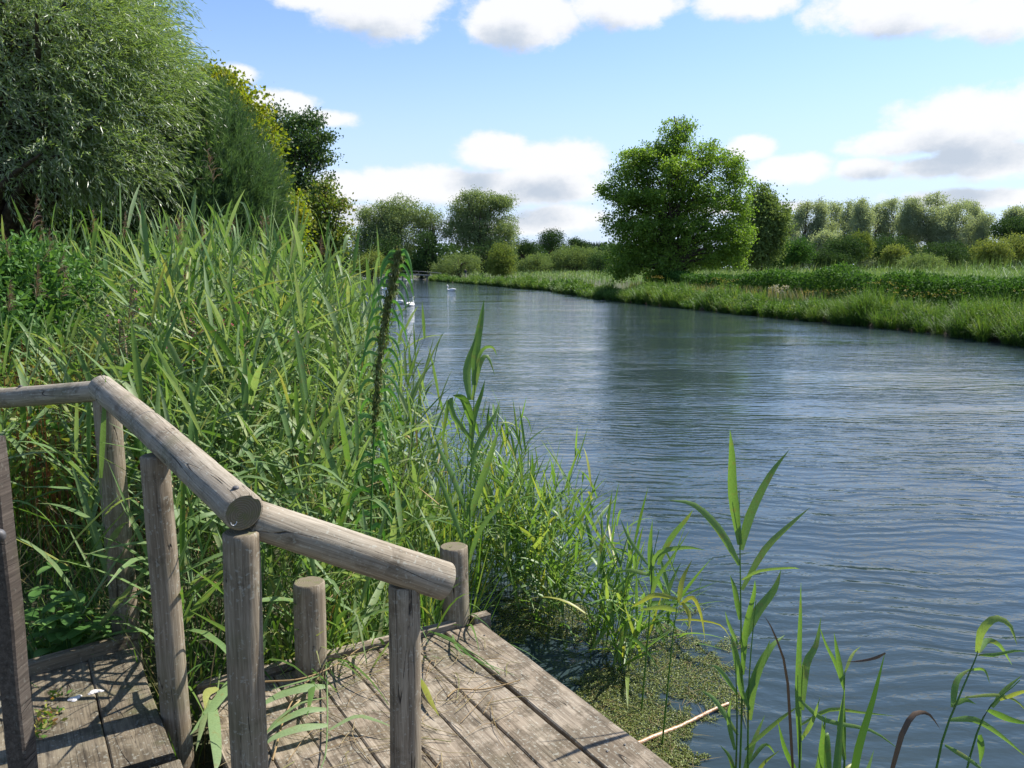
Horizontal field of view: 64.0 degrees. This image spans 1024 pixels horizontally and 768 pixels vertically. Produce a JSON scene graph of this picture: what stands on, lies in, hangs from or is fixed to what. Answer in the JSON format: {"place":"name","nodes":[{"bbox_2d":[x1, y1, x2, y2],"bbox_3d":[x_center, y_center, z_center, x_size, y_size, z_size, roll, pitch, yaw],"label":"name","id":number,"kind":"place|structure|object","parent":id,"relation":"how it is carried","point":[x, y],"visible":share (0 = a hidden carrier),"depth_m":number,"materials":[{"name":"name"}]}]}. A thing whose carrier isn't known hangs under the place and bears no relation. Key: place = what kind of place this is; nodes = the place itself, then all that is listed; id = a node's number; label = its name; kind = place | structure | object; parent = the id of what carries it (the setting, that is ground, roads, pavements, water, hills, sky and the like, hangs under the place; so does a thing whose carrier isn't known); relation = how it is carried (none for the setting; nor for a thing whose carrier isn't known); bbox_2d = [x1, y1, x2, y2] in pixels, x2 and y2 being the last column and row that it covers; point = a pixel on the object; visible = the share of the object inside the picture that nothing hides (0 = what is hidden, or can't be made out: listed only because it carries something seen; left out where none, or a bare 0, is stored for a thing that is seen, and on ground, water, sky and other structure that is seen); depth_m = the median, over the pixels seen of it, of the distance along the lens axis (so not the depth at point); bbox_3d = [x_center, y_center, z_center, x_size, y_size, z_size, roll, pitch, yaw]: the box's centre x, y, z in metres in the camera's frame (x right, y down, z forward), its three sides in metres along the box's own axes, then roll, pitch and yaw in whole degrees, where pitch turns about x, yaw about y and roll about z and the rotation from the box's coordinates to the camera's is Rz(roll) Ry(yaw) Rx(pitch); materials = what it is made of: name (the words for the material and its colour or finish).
{"place":"outdoors","nodes":[
{"label":"outdoors","id":0,"kind":"place"},
{"bbox_2d":[0,269,1016,767],"bbox_3d":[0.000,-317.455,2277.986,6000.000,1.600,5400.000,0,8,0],"label":"ground","id":1,"kind":"structure","parent":0,"point":[192,697],"depth_m":4.35,"materials":[{"name":"plant"}]},
{"bbox_2d":[6,204,69,303],"bbox_3d":[-10.463,-2.101,14.944,4.082,3.956,4.087,0,8,0],"label":"evergreen bush","id":2,"kind":"object","parent":1,"relation":"on","point":[38,230],"visible":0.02,"depth_m":15.44,"materials":[{"name":"green plant"}]},
{"bbox_2d":[0,224,128,386],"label":"elder bush","id":3,"kind":"object","parent":1,"relation":"on","point":[20,268],"visible":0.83,"depth_m":7.88,"materials":[{"name":"green plant"}]},
{"bbox_2d":[24,560,122,659],"bbox_3d":[-1.853,1.069,3.400,0.594,0.542,0.421,5,9,29],"label":"bramble plant","id":4,"kind":"object","parent":1,"relation":"on","point":[65,619],"visible":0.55,"depth_m":3.31,"materials":[{"name":"green plant"}]},
{"bbox_2d":[39,192,132,276],"bbox_3d":[-10.280,-2.638,17.503,4.231,4.412,3.892,0,8,0],"label":"evergreen bush","id":5,"kind":"object","parent":1,"relation":"on","point":[66,231],"visible":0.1,"depth_m":16.86,"materials":[{"name":"green plant"}]},
{"bbox_2d":[0,632,174,767],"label":"landing step","id":6,"kind":"object","parent":1,"relation":"on","point":[121,708],"visible":0.77,"depth_m":2.81,"materials":[{"name":"wood"}]},
{"bbox_2d":[33,687,72,737],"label":"seedlings","id":7,"kind":"object","parent":6,"relation":"on","point":[45,721],"visible":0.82,"depth_m":2.74,"materials":[{"name":"green plant"}]},
{"bbox_2d":[67,695,81,701],"bbox_3d":[-1.544,1.106,2.893,0.039,0.006,0.046,0,8,0],"label":"bird dropping","id":8,"kind":"object","parent":6,"relation":"on","point":[74,698],"visible":1,"depth_m":2.88,"materials":[{"name":"white"}]},
{"bbox_2d":[88,689,103,694],"bbox_3d":[-1.492,1.099,2.940,0.055,0.006,0.028,-5,9,-30],"label":"bird dropping","id":9,"kind":"object","parent":6,"relation":"on","point":[94,691],"visible":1,"depth_m":2.93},
{"bbox_2d":[43,185,170,302],"bbox_3d":[-8.859,-2.858,18.658,4.290,4.417,3.967,0,8,0],"label":"evergreen bush","id":10,"kind":"object","parent":1,"relation":"on","point":[118,227],"visible":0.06,"depth_m":17.45,"materials":[{"name":"green plant"}]},
{"bbox_2d":[0,0,231,254],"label":"willow tree","id":11,"kind":"object","parent":1,"relation":"on","point":[82,124],"visible":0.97,"depth_m":13.16,"materials":[{"name":"green plant"}]},
{"bbox_2d":[151,759,182,767],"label":"step","id":12,"kind":"object","parent":1,"relation":"on","point":[175,764],"visible":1,"depth_m":2.50,"materials":[{"name":"wood"}]},
{"bbox_2d":[0,233,374,568],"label":"wild herbs","id":13,"kind":"object","parent":1,"relation":"on","point":[57,426],"visible":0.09,"depth_m":5.29,"materials":[{"name":"green plant"}]},
{"bbox_2d":[98,66,301,283],"bbox_3d":[-5.825,-3.103,15.570,3.674,5.781,3.714,0,8,0],"label":"willow tree","id":14,"kind":"object","parent":1,"relation":"on","point":[240,162],"visible":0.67,"depth_m":14.73,"materials":[{"name":"green plant"}]},
{"bbox_2d":[149,231,290,268],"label":"evergreen bush","id":15,"kind":"object","parent":1,"relation":"on","point":[258,253],"depth_m":19.28,"materials":[{"name":"green plant"}]},
{"bbox_2d":[0,375,455,767],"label":"handrail","id":16,"kind":"object","parent":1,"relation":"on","point":[249,518],"visible":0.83,"depth_m":2.48,"materials":[{"name":"wood"}]},
{"bbox_2d":[152,55,324,267],"bbox_3d":[-7.159,-4.664,21.074,4.645,7.401,4.504,0,8,0],"label":"maple tree","id":17,"kind":"object","parent":1,"relation":"on","point":[242,91],"visible":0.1,"depth_m":20.63,"materials":[{"name":"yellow plant"}]},
{"bbox_2d":[0,140,509,764],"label":"reed bed","id":18,"kind":"object","parent":1,"relation":"on","point":[312,306],"visible":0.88,"depth_m":4.64,"materials":[{"name":"green plant"}]},
{"bbox_2d":[3,399,538,767],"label":"sedge undergrowth","id":19,"kind":"object","parent":1,"relation":"on","point":[274,653],"visible":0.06,"depth_m":3.97,"materials":[{"name":"green plant"}]},
{"bbox_2d":[262,97,347,270],"bbox_3d":[-6.891,-5.370,26.121,3.253,7.446,3.858,0,8,0],"label":"alder tree","id":20,"kind":"object","parent":1,"relation":"on","point":[309,153],"visible":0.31,"depth_m":25.68,"materials":[{"name":"green plant"}]},
{"bbox_2d":[293,172,366,280],"bbox_3d":[-5.792,-3.783,23.911,2.633,4.798,2.836,5,9,32],"label":"hawthorn tree","id":21,"kind":"object","parent":1,"relation":"on","point":[325,205],"visible":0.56,"depth_m":23.72,"materials":[{"name":"green plant"}]},
{"bbox_2d":[335,245,360,285],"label":"dark bush","id":22,"kind":"object","parent":1,"relation":"on","point":[349,256],"visible":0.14,"depth_m":59.77,"materials":[{"name":"green plant"}]},
{"bbox_2d":[349,245,390,280],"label":"sallow bush","id":23,"kind":"object","parent":1,"relation":"on","point":[371,259],"visible":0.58,"depth_m":139.25,"materials":[{"name":"green plant"}]},
{"bbox_2d":[348,231,413,277],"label":"tree","id":24,"kind":"object","parent":1,"relation":"on","point":[384,249],"visible":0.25,"depth_m":167.19,"materials":[{"name":"green plant"}]},
{"bbox_2d":[349,248,413,639],"bbox_3d":[-0.628,0.304,4.041,0.386,1.958,0.225,-5,9,-30],"label":"nettle plant","id":25,"kind":"object","parent":1,"relation":"on","point":[396,262],"visible":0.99,"depth_m":3.99,"materials":[{"name":"green plant"}]},
{"bbox_2d":[348,190,440,262],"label":"willow tree","id":26,"kind":"object","parent":1,"relation":"on","point":[391,217],"visible":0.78,"depth_m":172.87,"materials":[{"name":"green plant"}]},
{"bbox_2d":[363,271,436,280],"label":"footbridge","id":27,"kind":"object","parent":1,"relation":"on","point":[410,274],"visible":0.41,"depth_m":150.00,"materials":[{"name":"wood"}]},
{"bbox_2d":[404,228,454,276],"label":"ivy clad tree","id":28,"kind":"object","parent":1,"relation":"on","point":[429,244],"visible":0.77,"depth_m":167.15,"materials":[{"name":"green plant"}]},
{"bbox_2d":[410,203,454,273],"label":"willow tree","id":29,"kind":"object","parent":1,"relation":"on","point":[437,217],"visible":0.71,"depth_m":174.25,"materials":[{"name":"green plant"}]},
{"bbox_2d":[195,610,671,767],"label":"wooden jetty","id":30,"kind":"object","parent":1,"relation":"on","point":[560,725],"visible":0.77,"depth_m":2.96,"materials":[{"name":"weathered pale grey-brown timber"}]},
{"bbox_2d":[190,669,227,767],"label":"cut reed","id":31,"kind":"object","parent":30,"relation":"on","point":[211,713],"visible":0.96,"depth_m":2.79,"materials":[{"name":"green plant"}]},
{"bbox_2d":[271,672,318,760],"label":"cut reed","id":32,"kind":"object","parent":30,"relation":"on","point":[276,745],"visible":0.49,"depth_m":2.88,"materials":[{"name":"plant"}]},
{"bbox_2d":[293,576,326,680],"bbox_3d":[-0.802,1.614,3.346,0.137,1.674,0.140,-2,7,-12],"label":"mooring post","id":33,"kind":"object","parent":30,"relation":"attached to","point":[309,607],"visible":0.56,"depth_m":3.22,"materials":[{"name":"wood"}]},
{"bbox_2d":[265,648,359,689],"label":"cut reed","id":34,"kind":"object","parent":30,"relation":"on","point":[304,677],"visible":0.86,"depth_m":3.12,"materials":[{"name":"green plant"}]},
{"bbox_2d":[266,665,389,767],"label":"cut reed","id":35,"kind":"object","parent":30,"relation":"on","point":[310,688],"visible":0.91,"depth_m":2.88,"materials":[{"name":"green plant"}]},
{"bbox_2d":[200,637,543,767],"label":"straw litter","id":36,"kind":"object","parent":30,"relation":"on","point":[378,671],"visible":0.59,"depth_m":3.07,"materials":[{"name":"plant"}]},
{"bbox_2d":[421,678,438,715],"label":"cut reed","id":37,"kind":"object","parent":30,"relation":"on","point":[425,689],"visible":0.95,"depth_m":3.04,"materials":[{"name":"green plant"}]},
{"bbox_2d":[440,542,469,628],"bbox_3d":[-0.244,1.556,3.824,0.136,1.656,0.138,2,8,23],"label":"mooring post","id":38,"kind":"object","parent":30,"relation":"attached to","point":[456,555],"visible":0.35,"depth_m":3.69,"materials":[{"name":"wood"}]},
{"bbox_2d":[428,631,518,676],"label":"cut reed","id":39,"kind":"object","parent":30,"relation":"on","point":[454,642],"visible":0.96,"depth_m":3.42,"materials":[{"name":"green plant"}]},
{"bbox_2d":[447,680,519,697],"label":"cut reed","id":40,"kind":"object","parent":30,"relation":"on","point":[482,688],"visible":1,"depth_m":3.14,"materials":[{"name":"plant"}]},
{"bbox_2d":[425,248,483,276],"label":"sallow bush","id":41,"kind":"object","parent":1,"relation":"on","point":[467,264],"visible":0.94,"depth_m":159.19,"materials":[{"name":"green plant"}]},
{"bbox_2d":[431,236,519,276],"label":"bush","id":42,"kind":"object","parent":1,"relation":"on","point":[478,252],"visible":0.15,"depth_m":167.41,"materials":[{"name":"green plant"}]},
{"bbox_2d":[439,184,526,275],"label":"willow tree","id":43,"kind":"object","parent":1,"relation":"on","point":[473,207],"visible":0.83,"depth_m":172.97,"materials":[{"name":"green plant"}]},
{"bbox_2d":[268,390,723,709],"bbox_3d":[-0.206,0.779,6.083,2.815,1.468,5.344,0,8,0],"label":"reed fringe","id":44,"kind":"object","parent":1,"relation":"on","point":[538,533],"visible":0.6,"depth_m":4.89,"materials":[{"name":"green plant"}]},
{"bbox_2d":[482,241,521,277],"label":"bushy tree","id":45,"kind":"object","parent":1,"relation":"on","point":[503,266],"visible":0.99,"depth_m":119.19,"materials":[{"name":"green plant"}]},
{"bbox_2d":[511,237,546,273],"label":"oak tree","id":46,"kind":"object","parent":1,"relation":"on","point":[526,247],"visible":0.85,"depth_m":238.31,"materials":[{"name":"green plant"}]},
{"bbox_2d":[513,251,554,276],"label":"sallow bush","id":47,"kind":"object","parent":1,"relation":"on","point":[533,263],"visible":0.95,"depth_m":148.86,"materials":[{"name":"green plant"}]},
{"bbox_2d":[534,227,566,272],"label":"oak tree","id":48,"kind":"object","parent":1,"relation":"on","point":[551,239],"visible":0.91,"depth_m":258.47,"materials":[{"name":"green plant"}]},
{"bbox_2d":[545,244,610,277],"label":"sallow bush","id":49,"kind":"object","parent":1,"relation":"on","point":[578,257],"visible":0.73,"depth_m":163.87,"materials":[{"name":"green plant"}]},
{"bbox_2d":[565,236,590,252],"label":"oak tree","id":50,"kind":"object","parent":1,"relation":"on","point":[576,241],"visible":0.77,"depth_m":298.68,"materials":[{"name":"green plant"}]},
{"bbox_2d":[584,248,611,277],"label":"sallow bush","id":51,"kind":"object","parent":1,"relation":"on","point":[596,261],"visible":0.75,"depth_m":148.92,"materials":[{"name":"green plant"}]},
{"bbox_2d":[592,114,759,286],"bbox_3d":[11.605,-12.660,58.202,12.015,12.989,7.196,0,8,0],"label":"bankside tree","id":52,"kind":"object","parent":1,"relation":"on","point":[660,246],"visible":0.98,"depth_m":57.19,"materials":[{"name":"green plant"}]},
{"bbox_2d":[351,240,1023,272],"bbox_3d":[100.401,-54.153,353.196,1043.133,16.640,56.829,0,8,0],"label":"distant wood","id":53,"kind":"object","parent":1,"relation":"on","point":[546,251],"visible":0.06,"depth_m":342.49,"materials":[{"name":"plant"}]},
{"bbox_2d":[428,272,1023,345],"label":"bank grass","id":54,"kind":"structure","parent":1,"relation":"on","point":[975,320],"depth_m":32.70,"materials":[{"name":"plant"}]},
{"bbox_2d":[637,275,1014,296],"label":"yellow flowers","id":55,"kind":"object","parent":54,"relation":"on","point":[827,291],"visible":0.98,"depth_m":32.47,"materials":[{"name":"plant"}]},
{"bbox_2d":[436,251,1023,304],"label":"meadow reeds","id":56,"kind":"object","parent":1,"relation":"on","point":[1000,272],"visible":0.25,"depth_m":55.66,"materials":[{"name":"plant"}]},
{"bbox_2d":[622,281,898,302],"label":"dry grass","id":57,"kind":"structure","parent":1,"relation":"on","point":[782,295],"depth_m":40.83,"materials":[{"name":"green plant"}]},
{"bbox_2d":[733,180,799,272],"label":"slender tree","id":58,"kind":"object","parent":1,"relation":"on","point":[771,221],"visible":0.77,"depth_m":65.03,"materials":[{"name":"green plant"}]},
{"bbox_2d":[768,284,788,301],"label":"seed head umbels","id":59,"kind":"object","parent":1,"relation":"on","point":[775,287],"visible":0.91,"depth_m":37.00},
{"bbox_2d":[770,237,790,269],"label":"dark bush","id":60,"kind":"object","parent":1,"relation":"on","point":[780,266],"visible":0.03,"depth_m":129.74,"materials":[{"name":"green plant"}]},
{"bbox_2d":[776,207,801,269],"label":"silver poplar tree","id":61,"kind":"object","parent":1,"relation":"on","point":[797,234],"visible":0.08,"depth_m":200.44,"materials":[{"name":"green plant"}]},
{"bbox_2d":[775,235,818,270],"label":"dark bush","id":62,"kind":"object","parent":1,"relation":"on","point":[797,254],"visible":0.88,"depth_m":113.78,"materials":[{"name":"green plant"}]},
{"bbox_2d":[787,198,825,271],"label":"silver poplar tree","id":63,"kind":"object","parent":1,"relation":"on","point":[802,211],"visible":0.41,"depth_m":189.06,"materials":[{"name":"green plant"}]},
{"bbox_2d":[807,228,837,253],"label":"silver bush","id":64,"kind":"object","parent":1,"relation":"on","point":[824,235],"visible":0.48,"depth_m":149.04,"materials":[{"name":"green plant"}]},
{"bbox_2d":[805,197,845,270],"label":"silver poplar tree","id":65,"kind":"object","parent":1,"relation":"on","point":[822,214],"visible":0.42,"depth_m":187.91,"materials":[{"name":"green plant"}]},
{"bbox_2d":[809,200,845,237],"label":"silver poplar tree","id":66,"kind":"object","parent":1,"relation":"on","point":[837,208],"visible":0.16,"depth_m":198.51,"materials":[{"name":"green plant"}]},
{"bbox_2d":[643,261,1023,311],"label":"bramble hedge","id":67,"kind":"object","parent":1,"relation":"on","point":[832,278],"visible":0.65,"depth_m":35.95,"materials":[{"name":"green plant"}]},
{"bbox_2d":[809,245,858,269],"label":"dark bush","id":68,"kind":"object","parent":1,"relation":"on","point":[826,256],"visible":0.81,"depth_m":116.71,"materials":[{"name":"green plant"}]},
{"bbox_2d":[821,233,872,267],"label":"dark bush","id":69,"kind":"object","parent":1,"relation":"on","point":[850,244],"visible":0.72,"depth_m":118.62,"materials":[{"name":"green plant"}]},
{"bbox_2d":[837,198,871,238],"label":"silver poplar tree","id":70,"kind":"object","parent":1,"relation":"on","point":[845,216],"visible":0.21,"depth_m":192.73,"materials":[{"name":"green plant"}]},
{"bbox_2d":[844,196,882,269],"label":"silver poplar tree","id":71,"kind":"object","parent":1,"relation":"on","point":[863,214],"visible":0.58,"depth_m":177.77,"materials":[{"name":"green plant"}]},
{"bbox_2d":[849,228,877,265],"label":"dark bush","id":72,"kind":"object","parent":1,"relation":"on","point":[867,236],"visible":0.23,"depth_m":121.11,"materials":[{"name":"green plant"}]},
{"bbox_2d":[846,201,890,269],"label":"silver poplar tree","id":73,"kind":"object","parent":1,"relation":"on","point":[879,210],"visible":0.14,"depth_m":201.25,"materials":[{"name":"green plant"}]},
{"bbox_2d":[854,232,921,268],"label":"dark bush","id":74,"kind":"object","parent":1,"relation":"on","point":[880,244],"visible":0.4,"depth_m":162.80,"materials":[{"name":"green plant"}]},
{"bbox_2d":[873,195,902,270],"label":"silver poplar tree","id":75,"kind":"object","parent":1,"relation":"on","point":[890,204],"visible":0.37,"depth_m":201.63,"materials":[{"name":"green plant"}]},
{"bbox_2d":[879,241,912,268],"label":"olive bush","id":76,"kind":"object","parent":1,"relation":"on","point":[892,253],"visible":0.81,"depth_m":124.11,"materials":[{"name":"green plant"}]},
{"bbox_2d":[891,211,924,269],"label":"silver poplar tree","id":77,"kind":"object","parent":1,"relation":"on","point":[900,233],"visible":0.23,"depth_m":188.20,"materials":[{"name":"green plant"}]},
{"bbox_2d":[895,250,952,271],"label":"olive bush","id":78,"kind":"object","parent":1,"relation":"on","point":[922,258],"visible":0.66,"depth_m":98.98,"materials":[{"name":"green plant"}]},
{"bbox_2d":[894,190,963,254],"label":"silver poplar tree","id":79,"kind":"object","parent":1,"relation":"on","point":[912,210],"visible":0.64,"depth_m":183.59,"materials":[{"name":"green plant"}]},
{"bbox_2d":[914,239,978,269],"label":"dark bush","id":80,"kind":"object","parent":1,"relation":"on","point":[955,252],"visible":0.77,"depth_m":147.87,"materials":[{"name":"green plant"}]},
{"bbox_2d":[923,197,983,267],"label":"silver poplar tree","id":81,"kind":"object","parent":1,"relation":"on","point":[947,228],"visible":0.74,"depth_m":179.09,"materials":[{"name":"green plant"}]},
{"bbox_2d":[960,197,986,270],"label":"silver poplar tree","id":82,"kind":"object","parent":1,"relation":"on","point":[975,209],"visible":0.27,"depth_m":201.04,"materials":[{"name":"green plant"}]},
{"bbox_2d":[967,210,997,270],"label":"silver poplar tree","id":83,"kind":"object","parent":1,"relation":"on","point":[981,231],"visible":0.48,"depth_m":177.65,"materials":[{"name":"green plant"}]},
{"bbox_2d":[967,234,1017,269],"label":"olive bush","id":84,"kind":"object","parent":1,"relation":"on","point":[988,250],"visible":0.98,"depth_m":89.38,"materials":[{"name":"green plant"}]},
{"bbox_2d":[986,213,1023,266],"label":"dark tree","id":85,"kind":"object","parent":1,"relation":"on","point":[1007,227],"visible":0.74,"depth_m":168.69,"materials":[{"name":"green plant"}]},
{"bbox_2d":[995,202,1023,268],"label":"poplar tree","id":86,"kind":"object","parent":1,"relation":"on","point":[1017,211],"visible":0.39,"depth_m":198.87,"materials":[{"name":"green plant"}]},
{"bbox_2d":[997,232,1023,273],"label":"olive bush","id":87,"kind":"object","parent":1,"relation":"on","point":[1019,248],"visible":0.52,"depth_m":94.37,"materials":[{"name":"green plant"}]},
{"bbox_2d":[10,0,1023,268],"label":"sky","id":88,"kind":"structure","parent":0,"point":[430,101],"materials":[{"name":"blue"}]},
{"bbox_2d":[333,277,1023,767],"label":"water","id":89,"kind":"structure","parent":0,"point":[899,473],"depth_m":8.18,"materials":[{"name":"liquid"}]},
{"bbox_2d":[430,301,517,584],"bbox_3d":[-0.191,0.556,4.158,0.403,1.944,0.264,-2,8,-16],"label":"reed plant","id":90,"kind":"object","parent":89,"relation":"on","point":[474,360],"visible":0.91,"depth_m":4.11,"materials":[{"name":"green plant"}]},
{"bbox_2d":[472,575,762,767],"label":"floating weed","id":91,"kind":"object","parent":89,"relation":"on","point":[674,744],"visible":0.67,"depth_m":4.16,"materials":[{"name":"leaf"}]},
{"bbox_2d":[638,702,728,743],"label":"floating stalk","id":92,"kind":"object","parent":91,"relation":"on","point":[666,731],"visible":0.79,"depth_m":3.79,"materials":[{"name":"plant"}]},
{"bbox_2d":[617,510,702,710],"bbox_3d":[0.700,1.078,3.929,0.383,0.975,0.196,0,8,0],"label":"reed plant","id":93,"kind":"object","parent":89,"relation":"on","point":[659,555],"visible":0.97,"depth_m":3.89,"materials":[{"name":"green plant"}]},
{"bbox_2d":[632,561,729,744],"bbox_3d":[0.732,1.199,3.628,0.423,0.818,0.200,4,9,25],"label":"reed plant","id":94,"kind":"object","parent":89,"relation":"on","point":[666,596],"visible":1,"depth_m":3.61,"materials":[{"name":"green plant"}]},
{"bbox_2d":[669,431,808,767],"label":"reed plant","id":95,"kind":"object","parent":89,"relation":"on","point":[752,617],"visible":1,"depth_m":3.05,"materials":[{"name":"green plant"}]},
{"bbox_2d":[778,588,895,767],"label":"reed plant","id":96,"kind":"object","parent":89,"relation":"on","point":[824,750],"visible":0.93,"depth_m":2.95,"materials":[{"name":"green plant"}]},
{"bbox_2d":[766,619,938,767],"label":"iris plant","id":97,"kind":"object","parent":89,"relation":"on","point":[858,748],"visible":1,"depth_m":2.83,"materials":[{"name":"green plant"}]},
{"bbox_2d":[935,615,1023,767],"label":"reed plant","id":98,"kind":"object","parent":89,"relation":"on","point":[982,630],"visible":1,"depth_m":2.90,"materials":[{"name":"green plant"}]},
{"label":"path","id":99,"kind":"structure","parent":0,"visible":0},
{"bbox_2d":[403,261,430,277],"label":"sallow bush","id":100,"kind":"object","parent":99,"relation":"on","point":[413,269],"visible":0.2,"depth_m":170.68,"materials":[{"name":"green plant"}]},
{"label":"hill","id":101,"kind":"structure","parent":0,"visible":0},
{"bbox_2d":[559,241,710,268],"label":"conifer wood","id":102,"kind":"object","parent":101,"relation":"on","point":[594,245],"visible":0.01,"depth_m":926.55,"materials":[{"name":"plant"}]}
]}

